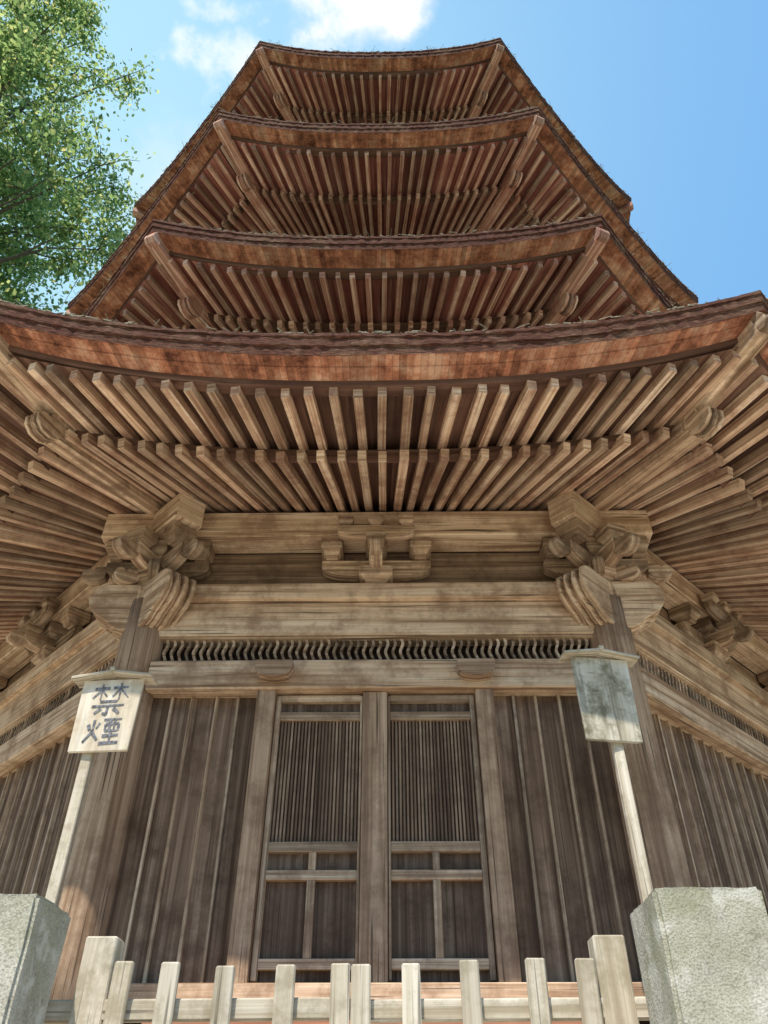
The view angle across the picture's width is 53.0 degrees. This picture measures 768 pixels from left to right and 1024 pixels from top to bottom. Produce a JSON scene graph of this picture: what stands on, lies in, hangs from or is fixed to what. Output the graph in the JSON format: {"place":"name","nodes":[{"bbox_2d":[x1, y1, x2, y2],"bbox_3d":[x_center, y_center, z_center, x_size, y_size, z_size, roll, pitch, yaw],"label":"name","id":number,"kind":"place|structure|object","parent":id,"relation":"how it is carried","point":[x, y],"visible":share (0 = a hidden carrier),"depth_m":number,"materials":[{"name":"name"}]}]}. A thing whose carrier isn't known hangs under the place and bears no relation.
{"place":"outdoors","nodes":[
{"label":"outdoors","id":0,"kind":"place"},
{"bbox_2d":[66,115,544,315],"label":"third hip rafters","id":1,"kind":"object","parent":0,"point":[247,185],"visible":0.3,"depth_m":9.99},
{"bbox_2d":[49,594,692,999],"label":"ground storey columns","id":2,"kind":"structure","parent":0,"point":[87,896],"depth_m":4.79,"materials":[{"name":"brown wood"}]},
{"bbox_2d":[0,490,767,779],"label":"ground storey beams","id":3,"kind":"structure","parent":2,"relation":"on","point":[574,604],"depth_m":5.81,"materials":[{"name":"brown wood"}]},
{"bbox_2d":[113,253,640,333],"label":"second rafters","id":4,"kind":"object","parent":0,"point":[587,315],"visible":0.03,"depth_m":7.64,"materials":[{"name":"brown wood"}]},
{"bbox_2d":[144,227,609,331],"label":"second hip rafters","id":5,"kind":"object","parent":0,"point":[191,308],"visible":0.2,"depth_m":7.61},
{"bbox_2d":[111,246,644,332],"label":"second eave battens","id":6,"kind":"object","parent":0,"point":[423,272],"visible":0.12,"depth_m":7.37,"materials":[{"name":"brown wood"}]},
{"bbox_2d":[90,226,666,319],"bbox_3d":[-0.010,0.759,11.287,10.440,0.400,10.440,0,-40,1],"label":"second eave underside","id":7,"kind":"object","parent":6,"relation":"on","point":[611,254],"visible":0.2,"depth_m":7.30,"materials":[{"name":"brown wood"}]},
{"bbox_2d":[84,214,673,316],"bbox_3d":[-0.010,0.642,11.384,10.515,0.637,10.515,0,-40,1],"label":"second shingle edge","id":8,"kind":"object","parent":7,"relation":"on","point":[492,237],"visible":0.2,"depth_m":7.28,"materials":[{"name":"brown wood"}]},
{"bbox_2d":[73,210,675,314],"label":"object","id":9,"kind":"object","parent":8,"relation":"on","point":[328,235],"visible":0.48,"depth_m":7.32,"materials":[{"name":"brown wood"}]},
{"bbox_2d":[115,252,642,333],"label":"second soffit boards","id":10,"kind":"object","parent":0,"point":[589,281],"visible":0.07,"depth_m":7.65,"materials":[{"name":"brown wood"}]},
{"bbox_2d":[0,350,767,644],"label":"lean to rafters","id":11,"kind":"object","parent":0,"point":[703,542],"visible":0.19,"depth_m":5.58,"materials":[{"name":"brown wood"}]},
{"bbox_2d":[0,309,767,380],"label":"lean to eave underside","id":12,"kind":"object","parent":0,"point":[429,366],"visible":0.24,"depth_m":4.84,"materials":[{"name":"brown wood"}]},
{"bbox_2d":[0,347,767,519],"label":"lean to soffit boards","id":13,"kind":"object","parent":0,"point":[393,416],"visible":0.06,"depth_m":5.29,"materials":[{"name":"brown wood"}]},
{"bbox_2d":[0,290,767,355],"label":"lean to shingle edge","id":14,"kind":"object","parent":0,"point":[346,344],"visible":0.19,"depth_m":4.83,"materials":[{"name":"brown wood"}]},
{"bbox_2d":[0,295,767,333],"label":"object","id":15,"kind":"object","parent":14,"relation":"on","point":[466,330],"visible":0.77,"depth_m":4.88,"materials":[{"name":"brown wood"}]},
{"bbox_2d":[0,338,767,534],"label":"lean to eave battens","id":16,"kind":"object","parent":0,"point":[393,387],"visible":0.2,"depth_m":4.94,"materials":[{"name":"brown wood"}]},
{"bbox_2d":[0,311,767,513],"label":"lean to hip rafters","id":17,"kind":"object","parent":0,"point":[701,419],"visible":0.31,"depth_m":5.35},
{"bbox_2d":[0,0,767,313],"label":"sky","id":18,"kind":"structure","parent":0,"point":[670,97],"materials":[{"name":"blue"}]},
{"bbox_2d":[168,136,675,305],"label":"third rafters","id":19,"kind":"object","parent":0,"point":[312,194],"visible":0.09,"depth_m":10.07,"materials":[{"name":"brown wood"}]},
{"bbox_2d":[81,132,680,314],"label":"third eave battens","id":20,"kind":"object","parent":19,"relation":"on","point":[315,151],"visible":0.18,"depth_m":9.86,"materials":[{"name":"brown wood"}]},
{"bbox_2d":[69,115,695,314],"bbox_3d":[-0.010,-1.691,13.314,9.760,0.480,9.760,0,-40,1],"label":"third eave underside","id":21,"kind":"object","parent":20,"relation":"on","point":[546,137],"visible":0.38,"depth_m":9.84,"materials":[{"name":"brown wood"}]},
{"bbox_2d":[67,106,698,308],"bbox_3d":[-0.010,-1.807,13.410,9.836,0.719,9.836,0,-40,1],"label":"third shingle edge","id":22,"kind":"object","parent":21,"relation":"on","point":[384,127],"visible":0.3,"depth_m":9.69,"materials":[{"name":"brown wood"}]},
{"bbox_2d":[67,104,696,301],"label":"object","id":23,"kind":"object","parent":22,"relation":"on","point":[388,123],"visible":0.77,"depth_m":9.77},
{"bbox_2d":[171,136,677,306],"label":"third soffit boards","id":24,"kind":"object","parent":19,"relation":"on","point":[395,163],"visible":0.09,"depth_m":10.07,"materials":[{"name":"brown wood"}]},
{"bbox_2d":[232,63,618,210],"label":"top rafters","id":25,"kind":"object","parent":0,"point":[295,108],"visible":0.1,"depth_m":12.23,"materials":[{"name":"brown wood"}]},
{"bbox_2d":[230,58,619,208],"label":"top eave battens","id":26,"kind":"object","parent":25,"relation":"on","point":[394,75],"visible":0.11,"depth_m":12.05,"materials":[{"name":"brown wood"}]},
{"bbox_2d":[136,44,629,223],"bbox_3d":[-0.010,-4.195,15.386,9.100,0.560,9.100,0,-40,1],"label":"top eave underside","id":27,"kind":"object","parent":26,"relation":"on","point":[506,63],"visible":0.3,"depth_m":12.13,"materials":[{"name":"brown wood"}]},
{"bbox_2d":[134,38,631,222],"bbox_3d":[-0.010,-4.312,15.482,9.180,0.798,9.180,0,-40,1],"label":"top shingle edge","id":28,"kind":"object","parent":27,"relation":"on","point":[381,55],"visible":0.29,"depth_m":12.09,"materials":[{"name":"brown wood"}]},
{"bbox_2d":[137,39,625,199],"bbox_3d":[-0.055,-6.425,12.966,9.043,0.496,2.735,0,-40,1],"label":"top lichen and needles","id":29,"kind":"object","parent":28,"relation":"on","point":[391,51],"visible":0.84,"depth_m":12.20,"materials":[{"name":"brown plant"}]},
{"bbox_2d":[231,61,619,209],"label":"top soffit boards","id":30,"kind":"object","parent":25,"relation":"on","point":[265,85],"visible":0.08,"depth_m":12.25,"materials":[{"name":"brown wood"}]},
{"bbox_3d":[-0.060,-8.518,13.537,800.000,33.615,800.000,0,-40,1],"label":"ground","id":31,"kind":"structure","parent":0,"visible":0},
{"bbox_2d":[0,894,70,1023],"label":"stone gatepost","id":32,"kind":"object","parent":31,"relation":"on","point":[33,930],"visible":1,"depth_m":2.28,"materials":[{"name":"stone"}]},
{"bbox_2d":[0,0,158,311],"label":"broadleaf tree","id":33,"kind":"object","parent":31,"relation":"on","point":[25,201],"visible":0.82,"depth_m":19.66,"materials":[{"name":"green plant"}]},
{"bbox_2d":[44,935,649,1023],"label":"picket fence","id":34,"kind":"object","parent":31,"relation":"on","point":[603,978],"visible":0.9,"depth_m":2.42,"materials":[{"name":"brown wood"}]},
{"bbox_2d":[630,887,767,1023],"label":"stone gatepost","id":35,"kind":"object","parent":31,"relation":"on","point":[702,953],"visible":1,"depth_m":2.21,"materials":[{"name":"stone"}]},
{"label":"podium floor","id":36,"kind":"structure","parent":31,"relation":"on","visible":0},
{"bbox_2d":[45,666,157,905],"bbox_3d":[-1.619,1.715,4.057,0.492,1.929,0.150,-3,-40,4],"label":"wooden notice board","id":37,"kind":"object","parent":36,"relation":"on","point":[107,711],"visible":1,"depth_m":4.43,"materials":[{"name":"white wood"}]},
{"bbox_2d":[141,1020,581,1023],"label":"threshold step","id":38,"kind":"object","parent":36,"relation":"on","point":[327,1022],"depth_m":3.84,"materials":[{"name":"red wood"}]},
{"bbox_2d":[8,551,756,1023],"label":"wall","id":39,"kind":"structure","parent":36,"relation":"on","point":[352,653],"depth_m":5.76,"materials":[{"name":"brown wood"}]},
{"bbox_2d":[250,695,496,982],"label":"door frames","id":40,"kind":"structure","parent":39,"relation":"in","point":[311,876],"depth_m":4.71,"materials":[{"name":"wood"}]},
{"bbox_2d":[257,703,489,982],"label":"door panels","id":41,"kind":"object","parent":40,"relation":"in","point":[412,925],"visible":0.5,"depth_m":4.63,"materials":[{"name":"brown wood"}]},
{"bbox_2d":[271,720,477,841],"bbox_3d":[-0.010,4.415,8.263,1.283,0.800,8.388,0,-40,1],"label":"lattice","id":42,"kind":"object","parent":40,"relation":"in","point":[352,792],"depth_m":5.02,"materials":[{"name":"brown wood"}]},
{"bbox_2d":[106,696,641,982],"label":"front wall planks","id":43,"kind":"object","parent":39,"relation":"attached to","point":[170,919],"visible":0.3,"depth_m":4.83,"materials":[{"name":"brown wood"}]},
{"bbox_2d":[121,694,632,982],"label":"front wall battens","id":44,"kind":"object","parent":43,"relation":"attached to","point":[210,914],"visible":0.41,"depth_m":4.80,"materials":[{"name":"brown wood"}]},
{"bbox_2d":[226,658,521,982],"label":"posts","id":45,"kind":"object","parent":39,"relation":"attached to","point":[373,926],"depth_m":4.75,"materials":[{"name":"brown wood"}]},
{"bbox_2d":[0,553,764,691],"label":"ground storey frieze boards","id":46,"kind":"object","parent":39,"relation":"on","point":[307,568],"depth_m":6.21,"materials":[{"name":"brown wood"}]},
{"bbox_2d":[0,514,767,692],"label":"ground storey bracket sets","id":47,"kind":"object","parent":39,"relation":"on","point":[609,552],"visible":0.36,"depth_m":6.05,"materials":[{"name":"brown wood"}]},
{"bbox_2d":[0,714,767,914],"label":"side wall battens","id":48,"kind":"object","parent":39,"relation":"attached to","point":[695,879],"visible":0.32,"depth_m":5.66,"materials":[{"name":"brown wood"}]},
{"bbox_2d":[0,714,767,901],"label":"side wall planks","id":49,"kind":"object","parent":39,"relation":"attached to","point":[680,796],"visible":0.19,"depth_m":5.68,"materials":[{"name":"brown wood"}]},
{"bbox_2d":[0,638,767,745],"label":"wavy transom lattice","id":50,"kind":"object","parent":39,"relation":"attached to","point":[674,682],"visible":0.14,"depth_m":5.64,"materials":[{"name":"brown wood"}]},
{"bbox_2d":[128,982,644,998],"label":"sill beams","id":51,"kind":"structure","parent":39,"relation":"attached to","point":[439,990],"depth_m":4.18,"materials":[{"name":"brown wood"}]},
{"bbox_2d":[557,645,652,903],"bbox_3d":[1.305,1.645,4.071,0.477,2.054,0.151,5,-40,-6],"label":"wooden notice board","id":52,"kind":"object","parent":36,"relation":"on","point":[605,696],"visible":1,"depth_m":4.46,"materials":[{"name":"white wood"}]},
{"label":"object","id":53,"kind":"object","parent":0,"visible":0},
{"bbox_3d":[-0.010,-3.490,14.802,5.879,2.049,5.879,0,-40,1],"label":"top storey","id":54,"kind":"object","parent":53,"relation":"on","visible":0},
{"bbox_2d":[132,44,633,218],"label":"top hip rafters","id":55,"kind":"object","parent":54,"relation":"on","point":[280,101],"visible":0.22,"depth_m":12.28,"materials":[{"name":"brown wood"}]}
]}

